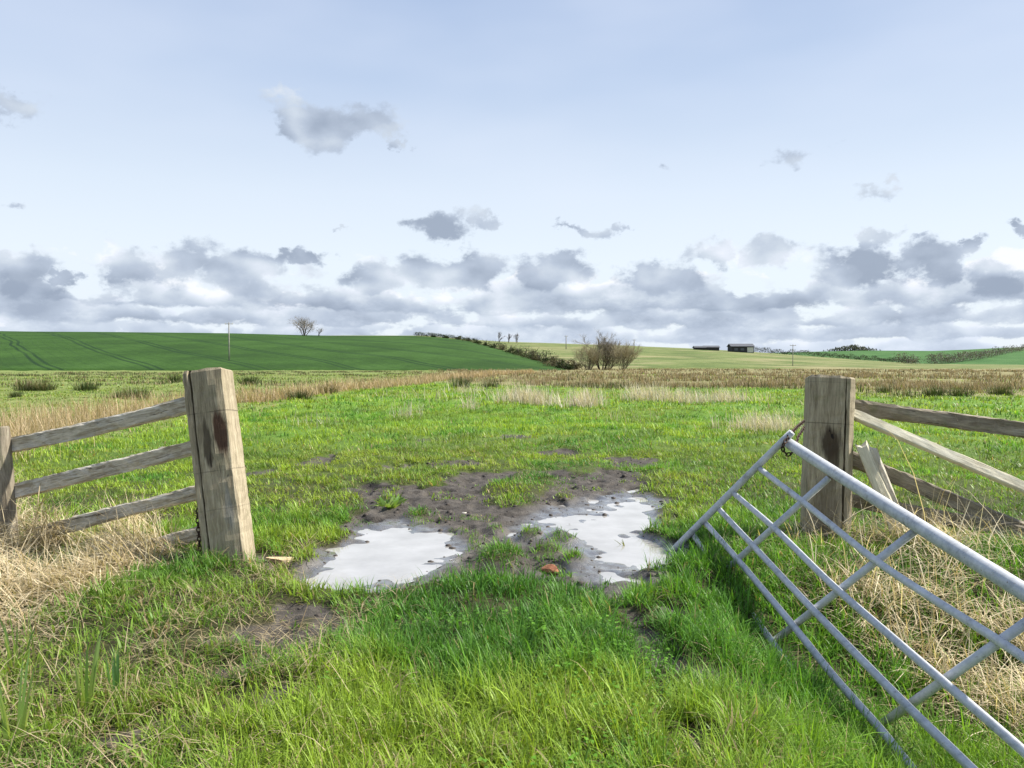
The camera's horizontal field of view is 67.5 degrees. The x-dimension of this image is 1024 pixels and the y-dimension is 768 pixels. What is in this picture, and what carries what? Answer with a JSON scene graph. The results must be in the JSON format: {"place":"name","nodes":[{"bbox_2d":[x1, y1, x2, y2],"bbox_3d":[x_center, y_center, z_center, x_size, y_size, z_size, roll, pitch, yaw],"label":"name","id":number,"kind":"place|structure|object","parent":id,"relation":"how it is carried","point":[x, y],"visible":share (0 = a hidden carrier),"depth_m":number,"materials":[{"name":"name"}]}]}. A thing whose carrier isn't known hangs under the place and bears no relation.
{"place":"outdoors","nodes":[
{"label":"outdoors","id":0,"kind":"place"},
{"bbox_2d":[0,331,564,370],"bbox_3d":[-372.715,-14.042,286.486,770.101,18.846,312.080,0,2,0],"label":"hill","id":1,"kind":"structure","parent":0,"point":[84,351],"depth_m":197.32,"materials":[{"name":"green plant"}]},
{"bbox_2d":[225,322,232,360],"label":"utility pole","id":2,"kind":"object","parent":1,"relation":"on","point":[228,342],"visible":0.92,"depth_m":174.84,"materials":[{"name":"grey wood"}]},
{"bbox_2d":[288,315,318,335],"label":"bare tree","id":3,"kind":"object","parent":1,"relation":"on","point":[306,326],"visible":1,"depth_m":319.81,"materials":[{"name":"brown plant"}]},
{"bbox_2d":[415,332,466,339],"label":"hedge","id":4,"kind":"object","parent":1,"relation":"on","point":[438,335],"visible":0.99,"depth_m":324.46,"materials":[{"name":"green plant"}]},
{"bbox_2d":[478,340,495,346],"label":"hedge bush","id":5,"kind":"object","parent":1,"relation":"on","point":[485,344],"visible":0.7,"depth_m":276.00,"materials":[{"name":"green plant"}]},
{"bbox_2d":[490,340,506,347],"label":"hedge bush","id":6,"kind":"object","parent":1,"relation":"on","point":[494,345],"visible":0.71,"depth_m":260.26,"materials":[{"name":"green plant"}]},
{"bbox_2d":[496,343,512,351],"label":"hedge bush","id":7,"kind":"object","parent":1,"relation":"on","point":[501,347],"visible":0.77,"depth_m":252.30,"materials":[{"name":"green plant"}]},
{"bbox_2d":[502,345,522,353],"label":"hedge bush","id":8,"kind":"object","parent":1,"relation":"on","point":[511,347],"visible":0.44,"depth_m":239.88,"materials":[{"name":"green plant"}]},
{"bbox_2d":[505,345,525,355],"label":"hedge bush","id":9,"kind":"object","parent":1,"relation":"on","point":[517,353],"visible":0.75,"depth_m":228.23,"materials":[{"name":"green plant"}]},
{"bbox_2d":[518,346,537,357],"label":"hedge bush","id":10,"kind":"object","parent":1,"relation":"on","point":[527,353],"visible":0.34,"depth_m":217.19,"materials":[{"name":"green plant"}]},
{"bbox_2d":[519,348,545,358],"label":"hedge bush","id":11,"kind":"object","parent":1,"relation":"on","point":[529,356],"visible":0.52,"depth_m":207.84,"materials":[{"name":"green plant"}]},
{"bbox_2d":[528,350,548,360],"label":"hedge bush","id":12,"kind":"object","parent":1,"relation":"on","point":[536,358],"visible":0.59,"depth_m":199.47,"materials":[{"name":"green plant"}]},
{"bbox_2d":[538,349,561,362],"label":"hedge bush","id":13,"kind":"object","parent":1,"relation":"on","point":[545,358],"visible":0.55,"depth_m":189.94,"materials":[{"name":"green plant"}]},
{"bbox_2d":[537,353,566,364],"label":"hedge bush","id":14,"kind":"object","parent":1,"relation":"on","point":[553,357],"visible":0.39,"depth_m":181.05,"materials":[{"name":"green plant"}]},
{"bbox_2d":[544,355,572,368],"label":"hedge bush","id":15,"kind":"object","parent":1,"relation":"on","point":[555,362],"visible":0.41,"depth_m":173.35,"materials":[{"name":"green plant"}]},
{"bbox_2d":[0,368,1023,767],"bbox_3d":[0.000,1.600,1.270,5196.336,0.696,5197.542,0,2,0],"label":"ground","id":16,"kind":"structure","parent":0,"point":[378,518],"depth_m":7.49,"materials":[{"name":"green plant"}]},
{"bbox_2d":[7,389,25,397],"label":"rush tussock","id":17,"kind":"object","parent":16,"relation":"on","point":[13,394],"visible":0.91,"depth_m":30.20,"materials":[{"name":"green plant"}]},
{"bbox_2d":[0,599,35,669],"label":"iris clump","id":18,"kind":"object","parent":16,"relation":"on","point":[6,641],"visible":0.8,"depth_m":3.62,"materials":[{"name":"green plant"}]},
{"bbox_2d":[0,647,36,746],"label":"iris clump","id":19,"kind":"object","parent":16,"relation":"on","point":[22,716],"visible":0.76,"depth_m":2.94,"materials":[{"name":"green plant"}]},
{"bbox_2d":[3,378,42,390],"bbox_3d":[-25.823,-0.015,40.606,1.696,0.787,2.155,0,2,-13],"label":"rush tussock","id":20,"kind":"object","parent":16,"relation":"on","point":[27,386],"visible":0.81,"depth_m":40.43,"materials":[{"name":"green plant"}]},
{"bbox_2d":[21,617,52,662],"bbox_3d":[-2.334,1.260,3.749,0.153,0.257,0.078,0,2,17],"label":"iris clump","id":21,"kind":"object","parent":16,"relation":"on","point":[33,651],"visible":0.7,"depth_m":3.77,"materials":[{"name":"green plant"}]},
{"bbox_2d":[29,378,61,390],"bbox_3d":[-24.904,0.030,40.740,2.048,0.747,1.611,0,2,-14],"label":"rush tussock","id":22,"kind":"object","parent":16,"relation":"on","point":[44,386],"visible":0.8,"depth_m":40.41,"materials":[{"name":"green plant"}]},
{"bbox_2d":[70,380,104,390],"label":"rush tussock","id":23,"kind":"object","parent":16,"relation":"on","point":[83,386],"visible":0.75,"depth_m":38.61,"materials":[{"name":"green plant"}]},
{"bbox_2d":[75,631,101,712],"bbox_3d":[-1.749,1.191,3.153,0.102,0.359,0.075,0,2,-17],"label":"iris clump","id":24,"kind":"object","parent":16,"relation":"on","point":[82,693],"visible":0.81,"depth_m":3.15,"materials":[{"name":"green plant"}]},
{"bbox_2d":[0,397,199,553],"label":"rail fence","id":25,"kind":"object","parent":16,"relation":"on","point":[10,488],"visible":0.69,"depth_m":6.19,"materials":[{"name":"grey wood"}]},
{"bbox_2d":[106,649,119,696],"bbox_3d":[-1.720,1.254,3.322,0.093,0.253,0.029,1,2,29],"label":"iris clump","id":26,"kind":"object","parent":16,"relation":"on","point":[115,670],"visible":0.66,"depth_m":3.32,"materials":[{"name":"green plant"}]},
{"bbox_2d":[109,389,128,397],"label":"rush tussock","id":27,"kind":"object","parent":16,"relation":"on","point":[117,391],"visible":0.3,"depth_m":31.86,"materials":[{"name":"green plant"}]},
{"bbox_2d":[114,384,153,399],"bbox_3d":[-15.332,0.323,31.407,1.559,0.723,1.944,1,2,39],"label":"rush tussock","id":28,"kind":"object","parent":16,"relation":"on","point":[132,393],"visible":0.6,"depth_m":31.28,"materials":[{"name":"green plant"}]},
{"bbox_2d":[164,372,182,381],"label":"rush tussock","id":29,"kind":"object","parent":16,"relation":"on","point":[173,376],"visible":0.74,"depth_m":57.31,"materials":[{"name":"green plant"}]},
{"bbox_2d":[183,367,255,561],"bbox_3d":[-2.162,0.823,5.720,0.558,1.896,0.446,0,2,0],"label":"gate post","id":30,"kind":"object","parent":16,"relation":"on","point":[223,502],"visible":0.66,"depth_m":5.62,"materials":[{"name":"brown wood"}]},
{"bbox_2d":[195,502,201,553],"bbox_3d":[-2.291,1.031,5.604,0.041,0.459,0.063,-1,2,-34],"label":"chain","id":31,"kind":"object","parent":30,"relation":"hanging from","point":[198,536],"visible":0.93,"depth_m":5.60,"materials":[{"name":"metal"}]},
{"bbox_2d":[0,370,495,397],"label":"rough sward","id":32,"kind":"structure","parent":16,"relation":"on","point":[72,373],"depth_m":80.37,"materials":[{"name":"green plant"}]},
{"bbox_2d":[235,374,260,384],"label":"rush tussock","id":33,"kind":"object","parent":16,"relation":"on","point":[250,380],"visible":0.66,"depth_m":53.56,"materials":[{"name":"green plant"}]},
{"bbox_2d":[0,368,538,465],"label":"ditch reeds","id":34,"kind":"object","parent":16,"relation":"on","point":[23,426],"visible":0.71,"depth_m":20.65,"materials":[{"name":"beige plant"}]},
{"bbox_2d":[265,557,293,566],"bbox_3d":[-1.696,1.341,5.733,0.241,0.104,0.171,-1,2,-43],"label":"broken stone","id":35,"kind":"object","parent":16,"relation":"on","point":[281,559],"visible":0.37,"depth_m":5.69,"materials":[{"name":"beige stone"}]},
{"bbox_2d":[282,387,316,399],"bbox_3d":[-8.425,0.372,30.366,1.589,0.578,1.195,-1,2,-29],"label":"rush tussock","id":36,"kind":"object","parent":16,"relation":"on","point":[298,395],"visible":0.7,"depth_m":30.18,"materials":[{"name":"green plant"}]},
{"bbox_2d":[313,383,339,394],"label":"rush tussock","id":37,"kind":"object","parent":16,"relation":"on","point":[331,389],"visible":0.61,"depth_m":35.30,"materials":[{"name":"green plant"}]},
{"bbox_2d":[306,524,462,589],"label":"puddle","id":38,"kind":"object","parent":16,"relation":"on","point":[402,554],"visible":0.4,"depth_m":5.92,"materials":[{"name":"liquid"}]},
{"bbox_2d":[371,495,408,508],"bbox_3d":[-1.240,1.244,7.889,0.330,0.188,0.399,1,2,42],"label":"dock plant","id":39,"kind":"object","parent":16,"relation":"on","point":[395,503],"visible":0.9,"depth_m":7.89,"materials":[{"name":"green plant"}]},
{"bbox_2d":[101,458,695,749],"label":"mud clods","id":40,"kind":"object","parent":16,"relation":"on","point":[470,560],"visible":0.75,"depth_m":7.00,"materials":[{"name":"brown soil"}]},
{"bbox_2d":[449,376,472,387],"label":"rush tussock","id":41,"kind":"object","parent":16,"relation":"on","point":[461,383],"visible":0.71,"depth_m":43.54,"materials":[{"name":"plant"}]},
{"bbox_2d":[479,376,498,388],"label":"rush tussock","id":42,"kind":"object","parent":16,"relation":"on","point":[490,384],"visible":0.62,"depth_m":43.52,"materials":[{"name":"green plant"}]},
{"bbox_2d":[0,373,1023,767],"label":"meadow grass","id":43,"kind":"structure","parent":16,"relation":"on","point":[620,711],"depth_m":4.07,"materials":[{"name":"green plant"}]},
{"bbox_2d":[0,437,1023,767],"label":"dead grass","id":44,"kind":"structure","parent":16,"relation":"on","point":[78,575],"depth_m":4.83,"materials":[{"name":"beige plant"}]},
{"bbox_2d":[541,564,559,574],"bbox_3d":[0.286,1.359,5.609,0.150,0.079,0.078,1,2,44],"label":"brick fragment","id":45,"kind":"object","parent":16,"relation":"on","point":[551,567],"visible":0.87,"depth_m":5.59,"materials":[{"name":"orange brick"}]},
{"bbox_2d":[553,358,573,369],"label":"hedge bush","id":46,"kind":"object","parent":16,"relation":"on","point":[565,365],"visible":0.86,"depth_m":167.39,"materials":[{"name":"green plant"}]},
{"bbox_2d":[568,359,587,369],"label":"hedge bush","id":47,"kind":"object","parent":16,"relation":"on","point":[578,366],"visible":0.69,"depth_m":176.51,"materials":[{"name":"green plant"}]},
{"bbox_2d":[508,489,671,583],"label":"puddle","id":48,"kind":"object","parent":16,"relation":"on","point":[600,532],"visible":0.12,"depth_m":6.76,"materials":[{"name":"liquid"}]},
{"bbox_2d":[571,342,608,369],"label":"willow shrub","id":49,"kind":"object","parent":16,"relation":"on","point":[594,358],"visible":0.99,"depth_m":163.27,"materials":[{"name":"brown plant"}]},
{"bbox_2d":[572,328,624,369],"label":"bare tree","id":50,"kind":"object","parent":16,"relation":"on","point":[603,351],"visible":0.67,"depth_m":165.79,"materials":[{"name":"brown plant"}]},
{"bbox_2d":[584,336,624,368],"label":"willow shrub","id":51,"kind":"object","parent":16,"relation":"on","point":[612,361],"visible":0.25,"depth_m":168.60,"materials":[{"name":"brown plant"}]},
{"bbox_2d":[604,341,641,369],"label":"willow shrub","id":52,"kind":"object","parent":16,"relation":"on","point":[628,352],"visible":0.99,"depth_m":162.53,"materials":[{"name":"brown plant"}]},
{"bbox_2d":[285,380,1021,606],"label":"dry stalks","id":53,"kind":"object","parent":16,"relation":"on","point":[525,396],"visible":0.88,"depth_m":26.80,"materials":[{"name":"beige plant"}]},
{"bbox_2d":[403,367,1023,397],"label":"rush bed","id":54,"kind":"object","parent":16,"relation":"on","point":[861,384],"visible":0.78,"depth_m":61.63,"materials":[{"name":"plant"}]},
{"bbox_2d":[800,374,855,539],"bbox_3d":[2.599,0.847,6.306,0.440,1.853,0.418,0,2,14],"label":"gate post","id":55,"kind":"object","parent":16,"relation":"on","point":[829,410],"visible":0.62,"depth_m":6.20,"materials":[{"name":"grey wood"}]},
{"bbox_2d":[671,430,1023,767],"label":"field gate","id":56,"kind":"structure","parent":16,"relation":"on","point":[1003,579],"depth_m":4.06,"materials":[{"name":"silver metal"}]},
{"bbox_2d":[780,420,804,456],"bbox_3d":[2.198,0.414,5.893,0.086,0.245,0.612,1,2,36],"label":"chain","id":57,"kind":"object","parent":56,"relation":"attached to","point":[795,428],"visible":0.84,"depth_m":5.83,"materials":[{"name":"metal"}]},
{"bbox_2d":[855,441,908,534],"bbox_3d":[2.980,0.832,6.178,0.406,0.755,0.150,1,2,23],"label":"broken stake","id":58,"kind":"object","parent":16,"relation":"on","point":[876,472],"visible":0.65,"depth_m":6.15,"materials":[{"name":"grey wood"}]},
{"bbox_2d":[873,385,892,392],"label":"rush tussock","id":59,"kind":"object","parent":16,"relation":"on","point":[880,390],"visible":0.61,"depth_m":38.70,"materials":[{"name":"green plant"}]},
{"bbox_2d":[919,384,946,396],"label":"rush tussock","id":60,"kind":"object","parent":16,"relation":"on","point":[935,392],"visible":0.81,"depth_m":33.86,"materials":[{"name":"green plant"}]},
{"bbox_2d":[852,399,1023,538],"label":"rail fence","id":61,"kind":"object","parent":16,"relation":"on","point":[870,414],"visible":0.7,"depth_m":6.32,"materials":[{"name":"grey wood"}]},
{"bbox_2d":[945,385,976,396],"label":"rush tussock","id":62,"kind":"object","parent":16,"relation":"on","point":[957,392],"visible":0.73,"depth_m":33.89,"materials":[{"name":"green plant"}]},
{"bbox_2d":[983,384,1016,395],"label":"rush tussock","id":63,"kind":"object","parent":16,"relation":"on","point":[1001,391],"visible":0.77,"depth_m":35.37,"materials":[{"name":"green plant"}]},
{"bbox_2d":[0,0,1023,352],"label":"sky","id":64,"kind":"structure","parent":0,"point":[811,175],"materials":[{"name":"blue"}]},
{"bbox_2d":[322,335,1023,368],"bbox_3d":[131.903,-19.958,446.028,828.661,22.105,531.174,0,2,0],"label":"hill","id":65,"kind":"structure","parent":0,"point":[667,357],"depth_m":286.02,"materials":[{"name":"green plant"}]},
{"bbox_2d":[692,346,706,349],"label":"farm building","id":66,"kind":"structure","parent":65,"relation":"on","point":[698,347],"depth_m":447.69,"materials":[{"name":"grey metal"}]},
{"bbox_2d":[705,346,719,350],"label":"farm building","id":67,"kind":"structure","parent":65,"relation":"on","point":[715,348],"depth_m":453.71,"materials":[{"name":"grey metal"}]},
{"bbox_2d":[727,344,754,352],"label":"farm building","id":68,"kind":"structure","parent":65,"relation":"on","point":[746,348],"depth_m":431.88,"materials":[{"name":"grey metal"}]},
{"bbox_2d":[747,347,752,351],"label":"door","id":69,"kind":"structure","parent":68,"relation":"in","point":[749,349],"depth_m":431.74,"materials":[{"name":"grey metal"}]},
{"bbox_2d":[754,346,917,363],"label":"hedge","id":70,"kind":"object","parent":65,"relation":"on","point":[844,356],"visible":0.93,"depth_m":477.68,"materials":[{"name":"green plant"}]},
{"bbox_2d":[893,352,922,363],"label":"hedge","id":71,"kind":"object","parent":65,"relation":"on","point":[913,359],"visible":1,"depth_m":385.10,"materials":[{"name":"green plant"}]},
{"bbox_2d":[778,348,1023,364],"bbox_3d":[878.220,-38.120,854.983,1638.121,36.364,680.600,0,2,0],"label":"hill","id":72,"kind":"structure","parent":0,"point":[1014,358],"depth_m":695.77,"materials":[{"name":"green plant"}]},
{"bbox_2d":[823,344,881,350],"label":"woodland","id":73,"kind":"object","parent":72,"relation":"on","point":[855,348],"visible":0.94,"depth_m":936.83,"materials":[{"name":"green plant"}]},
{"bbox_2d":[920,344,1023,363],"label":"hedge","id":74,"kind":"object","parent":72,"relation":"on","point":[962,354],"visible":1,"depth_m":598.96,"materials":[{"name":"green plant"}]}
]}

